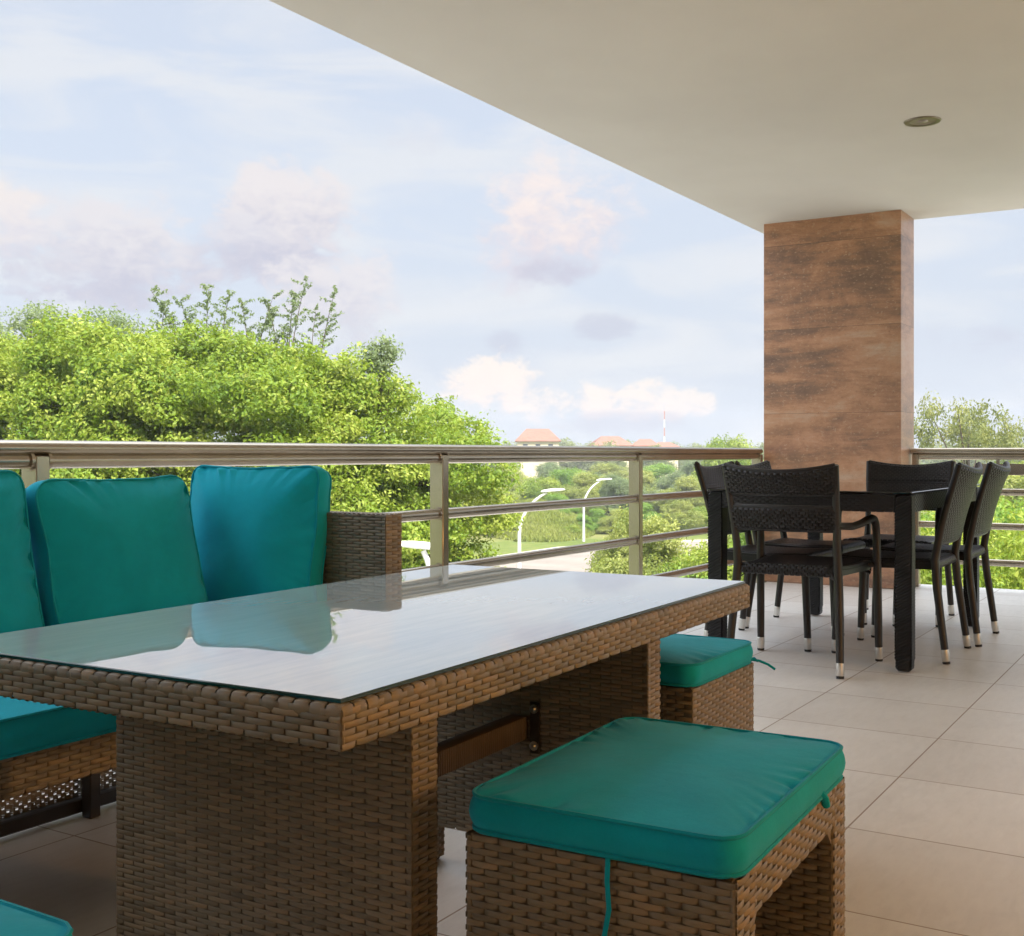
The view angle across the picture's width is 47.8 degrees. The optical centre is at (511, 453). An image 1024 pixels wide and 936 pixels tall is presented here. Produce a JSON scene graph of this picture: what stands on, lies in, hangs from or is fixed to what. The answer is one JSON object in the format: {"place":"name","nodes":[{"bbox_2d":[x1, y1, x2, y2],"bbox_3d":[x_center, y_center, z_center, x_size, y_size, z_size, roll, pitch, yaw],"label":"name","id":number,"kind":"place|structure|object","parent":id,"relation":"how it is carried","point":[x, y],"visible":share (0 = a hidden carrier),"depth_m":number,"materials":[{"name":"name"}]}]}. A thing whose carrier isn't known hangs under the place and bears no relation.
{"place":"outdoors","nodes":[
{"label":"outdoors","id":0,"kind":"place"},
{"bbox_2d":[0,899,73,935],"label":"seat cushion","id":1,"kind":"object","parent":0,"point":[17,920],"visible":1,"depth_m":1.09,"materials":[{"name":"teal fabric"}]},
{"bbox_2d":[0,582,1023,935],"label":"floor","id":2,"kind":"structure","parent":0,"point":[932,744],"depth_m":3.14,"materials":[{"name":"tile"}]},
{"bbox_2d":[0,511,401,837],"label":"wicker sofa","id":3,"kind":"object","parent":2,"relation":"on","point":[359,545],"visible":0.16,"depth_m":2.84,"materials":[{"name":"brown wicker"}]},
{"bbox_2d":[0,696,116,759],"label":"sofa seat cushion","id":4,"kind":"object","parent":3,"relation":"on","point":[26,727],"visible":0.06,"depth_m":2.07,"materials":[{"name":"teal fabric"}]},
{"bbox_2d":[0,470,44,632],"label":"back cushion","id":5,"kind":"object","parent":4,"relation":"on","point":[20,607],"visible":0.69,"depth_m":2.50,"materials":[{"name":"teal fabric"}]},
{"bbox_2d":[25,475,208,625],"bbox_3d":[-0.918,0.265,2.760,0.142,0.435,0.453,-17,-9,31],"label":"back cushion","id":6,"kind":"object","parent":4,"relation":"on","point":[102,548],"visible":0.73,"depth_m":2.67,"materials":[{"name":"teal fabric"}]},
{"bbox_2d":[190,465,331,601],"bbox_3d":[-0.691,0.254,3.030,0.415,0.456,0.141,0,-10,22],"label":"back cushion","id":7,"kind":"object","parent":4,"relation":"on","point":[259,530],"visible":0.73,"depth_m":2.97,"materials":[{"name":"teal fabric"}]},
{"bbox_2d":[0,564,749,935],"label":"wicker table","id":8,"kind":"object","parent":2,"relation":"on","point":[320,760],"visible":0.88,"depth_m":1.72,"materials":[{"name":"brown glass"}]},
{"bbox_2d":[0,440,766,582],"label":"railing","id":9,"kind":"object","parent":2,"relation":"on","point":[34,461],"visible":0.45,"depth_m":4.80,"materials":[{"name":"metal"}]},
{"bbox_2d":[465,777,844,935],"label":"wicker stool","id":10,"kind":"object","parent":2,"relation":"on","point":[791,882],"visible":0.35,"depth_m":1.46,"materials":[{"name":"brown wicker"}]},
{"bbox_2d":[469,717,845,935],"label":"seat cushion","id":11,"kind":"object","parent":10,"relation":"on","point":[710,801],"visible":1,"depth_m":1.50,"materials":[{"name":"teal fabric"}]},
{"bbox_2d":[660,662,753,730],"bbox_3d":[0.260,0.696,2.724,0.515,0.407,0.370,0,0,32],"label":"wicker stool","id":12,"kind":"object","parent":2,"relation":"on","point":[727,700],"visible":0.19,"depth_m":2.55,"materials":[{"name":"brown wicker"}]},
{"bbox_2d":[660,634,775,686],"bbox_3d":[0.281,0.473,2.720,0.566,0.081,0.397,0,0,32],"label":"seat cushion","id":13,"kind":"object","parent":12,"relation":"on","point":[691,660],"visible":0.3,"depth_m":2.57,"materials":[{"name":"teal fabric"}]},
{"bbox_2d":[694,461,833,651],"bbox_3d":[1.218,0.470,5.581,0.596,0.864,0.505,0,0,32],"label":"dining chair","id":14,"kind":"object","parent":2,"relation":"on","point":[709,477],"visible":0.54,"depth_m":5.50,"materials":[{"name":"black wicker"}]},
{"bbox_2d":[735,460,866,632],"bbox_3d":[1.500,0.470,6.047,0.596,0.864,0.505,0,0,32],"label":"dining chair","id":15,"kind":"object","parent":2,"relation":"on","point":[846,545],"visible":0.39,"depth_m":5.98,"materials":[{"name":"black wicker"}]},
{"bbox_2d":[722,463,882,678],"bbox_3d":[1.217,0.470,4.913,0.566,0.864,0.596,0,0,32],"label":"dining chair","id":16,"kind":"object","parent":2,"relation":"on","point":[815,481],"visible":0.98,"depth_m":4.75,"materials":[{"name":"black wicker"}]},
{"bbox_2d":[764,210,913,588],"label":"pillar","id":17,"kind":"structure","parent":2,"relation":"on","point":[839,340],"depth_m":7.85,"materials":[{"name":"stone"}]},
{"bbox_2d":[707,482,979,671],"bbox_3d":[1.651,0.526,5.589,0.889,0.736,1.514,0,0,32],"label":"dining table","id":18,"kind":"object","parent":2,"relation":"on","point":[904,502],"visible":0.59,"depth_m":4.95,"materials":[{"name":"black wicker"}]},
{"bbox_2d":[840,460,954,626],"bbox_3d":[2.134,0.470,6.373,0.566,0.864,0.596,0,0,32],"label":"dining chair","id":19,"kind":"object","parent":2,"relation":"on","point":[882,472],"visible":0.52,"depth_m":6.52,"materials":[{"name":"black wicker"}]},
{"bbox_2d":[831,462,982,663],"bbox_3d":[1.808,0.470,5.247,0.596,0.864,0.505,0,0,32],"label":"dining chair","id":20,"kind":"object","parent":2,"relation":"on","point":[964,480],"visible":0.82,"depth_m":5.07,"materials":[{"name":"black wicker"}]},
{"bbox_2d":[871,461,1010,646],"bbox_3d":[2.123,0.470,5.690,0.596,0.864,0.505,0,0,32],"label":"dining chair","id":21,"kind":"object","parent":2,"relation":"on","point":[994,477],"visible":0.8,"depth_m":5.47,"materials":[{"name":"black wicker"}]},
{"bbox_2d":[910,448,1023,586],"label":"railing","id":22,"kind":"object","parent":2,"relation":"on","point":[996,454],"visible":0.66,"depth_m":7.59,"materials":[{"name":"metal"}]},
{"bbox_2d":[0,0,1023,447],"label":"sky","id":23,"kind":"structure","parent":0,"point":[521,272],"materials":[{"name":"blue"}]},
{"bbox_2d":[515,429,560,481],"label":"hip roof house","id":24,"kind":"structure","parent":0,"point":[537,437],"depth_m":246.00,"materials":[{"name":"tile"}]},
{"bbox_2d":[498,542,707,571],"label":"road","id":25,"kind":"structure","parent":0,"point":[575,562],"depth_m":66.89,"materials":[{"name":"grey asphalt"}]},
{"bbox_2d":[517,488,564,567],"bbox_3d":[1.392,4.032,55.044,2.276,4.736,0.419,0,0,4],"label":"street lamp","id":26,"kind":"object","parent":25,"relation":"on","point":[524,514],"visible":0.66,"depth_m":54.93,"materials":[{"name":"white metal"}]},
{"bbox_2d":[493,539,707,556],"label":"kerb","id":27,"kind":"structure","parent":25,"relation":"on","point":[564,546],"depth_m":79.89,"materials":[{"name":"concrete"}]},
{"bbox_2d":[588,436,633,472],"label":"hip roof house","id":28,"kind":"structure","parent":0,"point":[621,442],"depth_m":257.32,"materials":[{"name":"tile"}]},
{"bbox_2d":[631,439,659,446],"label":"hip roof house","id":29,"kind":"structure","parent":0,"point":[643,442],"depth_m":262.41,"materials":[{"name":"tile"}]},
{"bbox_2d":[269,0,1023,233],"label":"ceiling","id":30,"kind":"structure","parent":0,"point":[757,115],"depth_m":5.06,"materials":[{"name":"paint"}]},
{"bbox_2d":[904,116,941,126],"bbox_3d":[1.989,-1.608,5.603,0.176,0.008,0.176,0,0,32],"label":"ceiling light","id":31,"kind":"object","parent":30,"relation":"attached to","point":[921,121],"visible":1,"depth_m":5.59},
{"bbox_2d":[657,442,679,477],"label":"hip roof house","id":32,"kind":"structure","parent":0,"point":[666,444],"depth_m":272.01,"materials":[{"name":"tile"}]},
{"bbox_2d":[454,475,981,558],"bbox_3d":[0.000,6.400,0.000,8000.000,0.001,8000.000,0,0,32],"label":"ground","id":33,"kind":"structure","parent":0,"point":[508,546],"depth_m":82.11,"materials":[{"name":"green plant"}]},
{"bbox_2d":[0,299,194,350],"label":"grey green tree","id":34,"kind":"object","parent":33,"relation":"on","point":[118,322],"visible":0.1,"depth_m":34.84,"materials":[{"name":"green plant"}]},
{"bbox_2d":[137,275,343,435],"bbox_3d":[-7.019,0.909,30.308,5.437,10.996,1.990,0,0,3],"label":"feathery tree","id":35,"kind":"object","parent":33,"relation":"on","point":[269,316],"visible":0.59,"depth_m":29.99,"materials":[{"name":"green plant"}]},
{"bbox_2d":[0,304,525,568],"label":"broadleaf tree","id":36,"kind":"object","parent":33,"relation":"on","point":[126,387],"visible":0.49,"depth_m":26.01,"materials":[{"name":"green plant"}]},
{"bbox_2d":[354,329,405,500],"bbox_3d":[-3.062,1.763,27.365,1.360,9.402,1.484,0,0,32],"label":"young tree","id":37,"kind":"object","parent":33,"relation":"on","point":[390,354],"visible":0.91,"depth_m":27.09,"materials":[{"name":"green plant"}]},
{"bbox_2d":[459,487,521,505],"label":"bushy tree","id":38,"kind":"object","parent":33,"relation":"on","point":[514,496],"depth_m":103.44,"materials":[{"name":"green plant"}]},
{"bbox_2d":[470,496,515,535],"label":"bushy tree","id":39,"kind":"object","parent":33,"relation":"on","point":[490,504],"visible":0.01,"depth_m":91.54,"materials":[{"name":"green plant"}]},
{"bbox_2d":[487,463,521,471],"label":"distant tree","id":40,"kind":"object","parent":33,"relation":"on","point":[507,463],"visible":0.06,"depth_m":209.69,"materials":[{"name":"green plant"}]},
{"bbox_2d":[492,521,518,533],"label":"bushy tree","id":41,"kind":"object","parent":33,"relation":"on","point":[515,528],"visible":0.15,"depth_m":87.16,"materials":[{"name":"green plant"}]},
{"bbox_2d":[499,467,527,494],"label":"bushy tree","id":42,"kind":"object","parent":33,"relation":"on","point":[521,481],"visible":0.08,"depth_m":127.08,"materials":[{"name":"green plant"}]},
{"bbox_2d":[495,463,531,480],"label":"bushy tree","id":43,"kind":"object","parent":33,"relation":"on","point":[518,470],"visible":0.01,"depth_m":149.72,"materials":[{"name":"green plant"}]},
{"bbox_2d":[512,475,566,501],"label":"bushy tree","id":44,"kind":"object","parent":33,"relation":"on","point":[531,488],"visible":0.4,"depth_m":117.05,"materials":[{"name":"green plant"}]},
{"bbox_2d":[532,462,565,484],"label":"round tree","id":45,"kind":"object","parent":33,"relation":"on","point":[544,471],"visible":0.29,"depth_m":153.64,"materials":[{"name":"green plant"}]},
{"bbox_2d":[544,493,568,500],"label":"bushy tree","id":46,"kind":"object","parent":33,"relation":"on","point":[557,496],"visible":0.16,"depth_m":107.86,"materials":[{"name":"green plant"}]},
{"bbox_2d":[558,509,571,514],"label":"bushy tree","id":47,"kind":"object","parent":33,"relation":"on","point":[562,510],"visible":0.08,"depth_m":94.62,"materials":[{"name":"green plant"}]},
{"bbox_2d":[559,437,575,445],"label":"distant tree","id":48,"kind":"object","parent":33,"relation":"on","point":[564,442],"visible":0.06,"depth_m":319.10,"materials":[{"name":"green plant"}]},
{"bbox_2d":[549,467,586,488],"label":"bushy tree","id":49,"kind":"object","parent":33,"relation":"on","point":[563,476],"visible":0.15,"depth_m":131.41,"materials":[{"name":"green plant"}]},
{"bbox_2d":[562,525,580,532],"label":"bushy tree","id":50,"kind":"object","parent":33,"relation":"on","point":[573,528],"visible":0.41,"depth_m":87.74,"materials":[{"name":"green plant"}]},
{"bbox_2d":[559,441,586,469],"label":"distant tree","id":51,"kind":"object","parent":33,"relation":"on","point":[565,464],"visible":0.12,"depth_m":253.72,"materials":[{"name":"green plant"}]},
{"bbox_2d":[567,508,587,516],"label":"bushy tree","id":52,"kind":"object","parent":33,"relation":"on","point":[574,510],"visible":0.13,"depth_m":105.58,"materials":[{"name":"green plant"}]},
{"bbox_2d":[555,470,610,516],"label":"bushy tree","id":53,"kind":"object","parent":33,"relation":"on","point":[582,487],"visible":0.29,"depth_m":116.99,"materials":[{"name":"green plant"}]},
{"bbox_2d":[568,441,597,473],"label":"distant tree","id":54,"kind":"object","parent":33,"relation":"on","point":[585,466],"visible":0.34,"depth_m":245.38,"materials":[{"name":"green plant"}]},
{"bbox_2d":[576,515,598,530],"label":"bushy tree","id":55,"kind":"object","parent":33,"relation":"on","point":[589,525],"visible":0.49,"depth_m":91.84,"materials":[{"name":"green plant"}]},
{"bbox_2d":[587,508,605,526],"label":"bushy tree","id":56,"kind":"object","parent":33,"relation":"on","point":[596,515],"visible":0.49,"depth_m":99.47,"materials":[{"name":"green plant"}]},
{"bbox_2d":[582,478,611,541],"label":"street lamp","id":57,"kind":"object","parent":33,"relation":"on","point":[583,522],"visible":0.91,"depth_m":83.94,"materials":[{"name":"white metal"}]},
{"bbox_2d":[592,472,608,512],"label":"round tree","id":58,"kind":"object","parent":33,"relation":"on","point":[599,475],"depth_m":123.76,"materials":[{"name":"green plant"}]},
{"bbox_2d":[585,504,628,572],"bbox_3d":[4.332,4.312,44.130,3.721,4.778,3.153,0,0,-2],"label":"bushy tree","id":59,"kind":"object","parent":33,"relation":"on","point":[620,529],"visible":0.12,"depth_m":43.36,"materials":[{"name":"green plant"}]},
{"bbox_2d":[589,462,628,478],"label":"bushy tree","id":60,"kind":"object","parent":33,"relation":"on","point":[610,469],"visible":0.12,"depth_m":157.66,"materials":[{"name":"green plant"}]},
{"bbox_2d":[594,508,625,533],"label":"bushy tree","id":61,"kind":"object","parent":33,"relation":"on","point":[605,527],"visible":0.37,"depth_m":91.75,"materials":[{"name":"green plant"}]},
{"bbox_2d":[591,440,628,473],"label":"distant tree","id":62,"kind":"object","parent":33,"relation":"on","point":[621,463],"visible":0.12,"depth_m":232.87,"materials":[{"name":"green plant"}]},
{"bbox_2d":[597,472,650,508],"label":"round tree","id":63,"kind":"object","parent":33,"relation":"on","point":[615,485],"visible":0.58,"depth_m":110.67,"materials":[{"name":"green plant"}]},
{"bbox_2d":[585,512,694,575],"bbox_3d":[5.098,4.346,39.768,5.611,4.702,4.754,0,0,-19],"label":"bushy tree","id":64,"kind":"object","parent":33,"relation":"on","point":[660,552],"visible":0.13,"depth_m":39.38,"materials":[{"name":"green plant"}]},
{"bbox_2d":[624,503,661,527],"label":"bushy tree","id":65,"kind":"object","parent":33,"relation":"on","point":[646,507],"visible":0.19,"depth_m":94.99,"materials":[{"name":"green plant"}]},
{"bbox_2d":[622,468,665,511],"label":"bushy tree","id":66,"kind":"object","parent":33,"relation":"on","point":[649,479],"visible":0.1,"depth_m":118.49,"materials":[{"name":"green plant"}]},
{"bbox_2d":[643,461,676,481],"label":"bushy tree","id":67,"kind":"object","parent":33,"relation":"on","point":[658,470],"visible":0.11,"depth_m":147.73,"materials":[{"name":"green plant"}]},
{"bbox_2d":[643,444,678,481],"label":"distant tree","id":68,"kind":"object","parent":33,"relation":"on","point":[649,463],"visible":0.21,"depth_m":243.31,"materials":[{"name":"green plant"}]},
{"bbox_2d":[646,469,686,493],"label":"round tree","id":69,"kind":"object","parent":33,"relation":"on","point":[665,481],"visible":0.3,"depth_m":117.61,"materials":[{"name":"green plant"}]},
{"bbox_2d":[649,474,704,514],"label":"bushy tree","id":70,"kind":"object","parent":33,"relation":"on","point":[688,483],"visible":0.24,"depth_m":111.01,"materials":[{"name":"green plant"}]},
{"bbox_2d":[672,441,685,469],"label":"distant tree","id":71,"kind":"object","parent":33,"relation":"on","point":[673,442],"visible":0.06,"depth_m":307.45,"materials":[{"name":"green plant"}]},
{"bbox_2d":[659,499,705,530],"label":"bushy tree","id":72,"kind":"object","parent":33,"relation":"on","point":[692,519],"visible":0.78,"depth_m":91.17,"materials":[{"name":"green plant"}]},
{"bbox_2d":[676,443,705,470],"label":"distant tree","id":73,"kind":"object","parent":33,"relation":"on","point":[698,461],"visible":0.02,"depth_m":238.25,"materials":[{"name":"green plant"}]},
{"bbox_2d":[677,460,706,476],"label":"round tree","id":74,"kind":"object","parent":33,"relation":"on","point":[688,468],"visible":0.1,"depth_m":151.37,"materials":[{"name":"green plant"}]},
{"bbox_2d":[678,566,707,578],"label":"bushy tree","id":75,"kind":"object","parent":33,"relation":"on","point":[702,576],"depth_m":24.70,"materials":[{"name":"green plant"}]},
{"bbox_2d":[644,540,743,580],"bbox_3d":[5.949,4.599,36.804,5.164,3.870,4.931,0,0,-43],"label":"bushy tree","id":76,"kind":"object","parent":33,"relation":"on","point":[685,562],"visible":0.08,"depth_m":35.84,"materials":[{"name":"green plant"}]},
{"bbox_2d":[687,505,707,527],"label":"bushy tree","id":77,"kind":"object","parent":33,"relation":"on","point":[702,510],"visible":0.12,"depth_m":93.20,"materials":[{"name":"green plant"}]},
{"bbox_2d":[677,534,744,559],"bbox_3d":[8.375,4.287,42.261,6.681,4.835,5.661,0,0,-12],"label":"bushy tree","id":78,"kind":"object","parent":33,"relation":"on","point":[728,538],"visible":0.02,"depth_m":42.01,"materials":[{"name":"green plant"}]},
{"bbox_2d":[691,432,755,485],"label":"bushy tree","id":79,"kind":"object","parent":33,"relation":"on","point":[736,442],"visible":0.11,"depth_m":123.10,"materials":[{"name":"green plant"}]},
{"bbox_2d":[728,530,751,545],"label":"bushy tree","id":80,"kind":"object","parent":33,"relation":"on","point":[742,538],"depth_m":38.17,"materials":[{"name":"green plant"}]},
{"bbox_2d":[750,442,763,460],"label":"distant tree","id":81,"kind":"object","parent":33,"relation":"on","point":[761,446],"visible":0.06,"depth_m":246.45,"materials":[{"name":"green plant"}]},
{"bbox_2d":[921,444,938,463],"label":"distant tree","id":82,"kind":"object","parent":33,"relation":"on","point":[926,462],"visible":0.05,"depth_m":293.26,"materials":[{"name":"green plant"}]},
{"bbox_2d":[925,440,965,463],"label":"distant tree","id":83,"kind":"object","parent":33,"relation":"on","point":[939,461],"visible":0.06,"depth_m":211.57,"materials":[{"name":"green plant"}]},
{"bbox_2d":[921,512,979,541],"bbox_3d":[9.098,3.821,26.118,5.515,5.721,5.891,0,0,16],"label":"bushy tree","id":84,"kind":"object","parent":33,"relation":"on","point":[928,518],"depth_m":25.58,"materials":[{"name":"green plant"}]},
{"bbox_2d":[921,512,1006,587],"bbox_3d":[6.722,3.694,17.436,3.959,5.724,4.254,0,0,42],"label":"bushy tree","id":85,"kind":"object","parent":33,"relation":"on","point":[925,578],"visible":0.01,"depth_m":17.18,"materials":[{"name":"green plant"}]},
{"bbox_2d":[914,390,1023,466],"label":"spreading tree","id":86,"kind":"object","parent":33,"relation":"on","point":[984,438],"visible":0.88,"depth_m":72.86,"materials":[{"name":"green plant"}]},
{"bbox_2d":[957,443,983,477],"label":"distant tree","id":87,"kind":"object","parent":33,"relation":"on","point":[972,462],"visible":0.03,"depth_m":250.59,"materials":[{"name":"green plant"}]},
{"bbox_2d":[921,505,1023,576],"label":"bushy tree","id":88,"kind":"object","parent":33,"relation":"on","point":[993,532],"depth_m":23.51,"materials":[{"name":"green plant"}]},
{"bbox_2d":[921,495,1023,521],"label":"bushy tree","id":89,"kind":"object","parent":33,"relation":"on","point":[1005,507],"depth_m":45.91,"materials":[{"name":"green plant"}]},
{"bbox_2d":[928,504,1023,589],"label":"bushy tree","id":90,"kind":"object","parent":33,"relation":"on","point":[1012,578],"visible":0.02,"depth_m":16.15,"materials":[{"name":"green plant"}]},
{"bbox_2d":[977,460,1023,486],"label":"bushy tree","id":91,"kind":"object","parent":33,"relation":"on","point":[979,481],"visible":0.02,"depth_m":70.66,"materials":[{"name":"green plant"}]},
{"bbox_2d":[978,475,1023,507],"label":"bushy tree","id":92,"kind":"object","parent":33,"relation":"on","point":[1013,480],"visible":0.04,"depth_m":51.92,"materials":[{"name":"green plant"}]},
{"bbox_2d":[1000,443,1023,463],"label":"distant tree","id":93,"kind":"object","parent":33,"relation":"on","point":[1015,461],"visible":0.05,"depth_m":219.94,"materials":[{"name":"green plant"}]},
{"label":"grass bank","id":94,"kind":"structure","parent":0,"visible":0},
{"bbox_2d":[487,498,595,541],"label":"grass tufts","id":95,"kind":"object","parent":94,"relation":"on","point":[549,525],"visible":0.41,"depth_m":87.53,"materials":[{"name":"green plant"}]},
{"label":"paved yard","id":96,"kind":"structure","parent":0,"visible":0},
{"bbox_2d":[401,541,429,565],"bbox_3d":[-1.872,4.089,23.489,1.163,4.622,0.418,0,0,5],"label":"street lamp","id":97,"kind":"object","parent":96,"relation":"on","point":[417,545],"visible":0.22,"depth_m":23.38,"materials":[{"name":"white metal"}]},
{"bbox_2d":[993,495,1023,546],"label":"bushy tree","id":98,"kind":"object","parent":96,"relation":"on","point":[998,511],"depth_m":25.10,"materials":[{"name":"green plant"}]}
]}

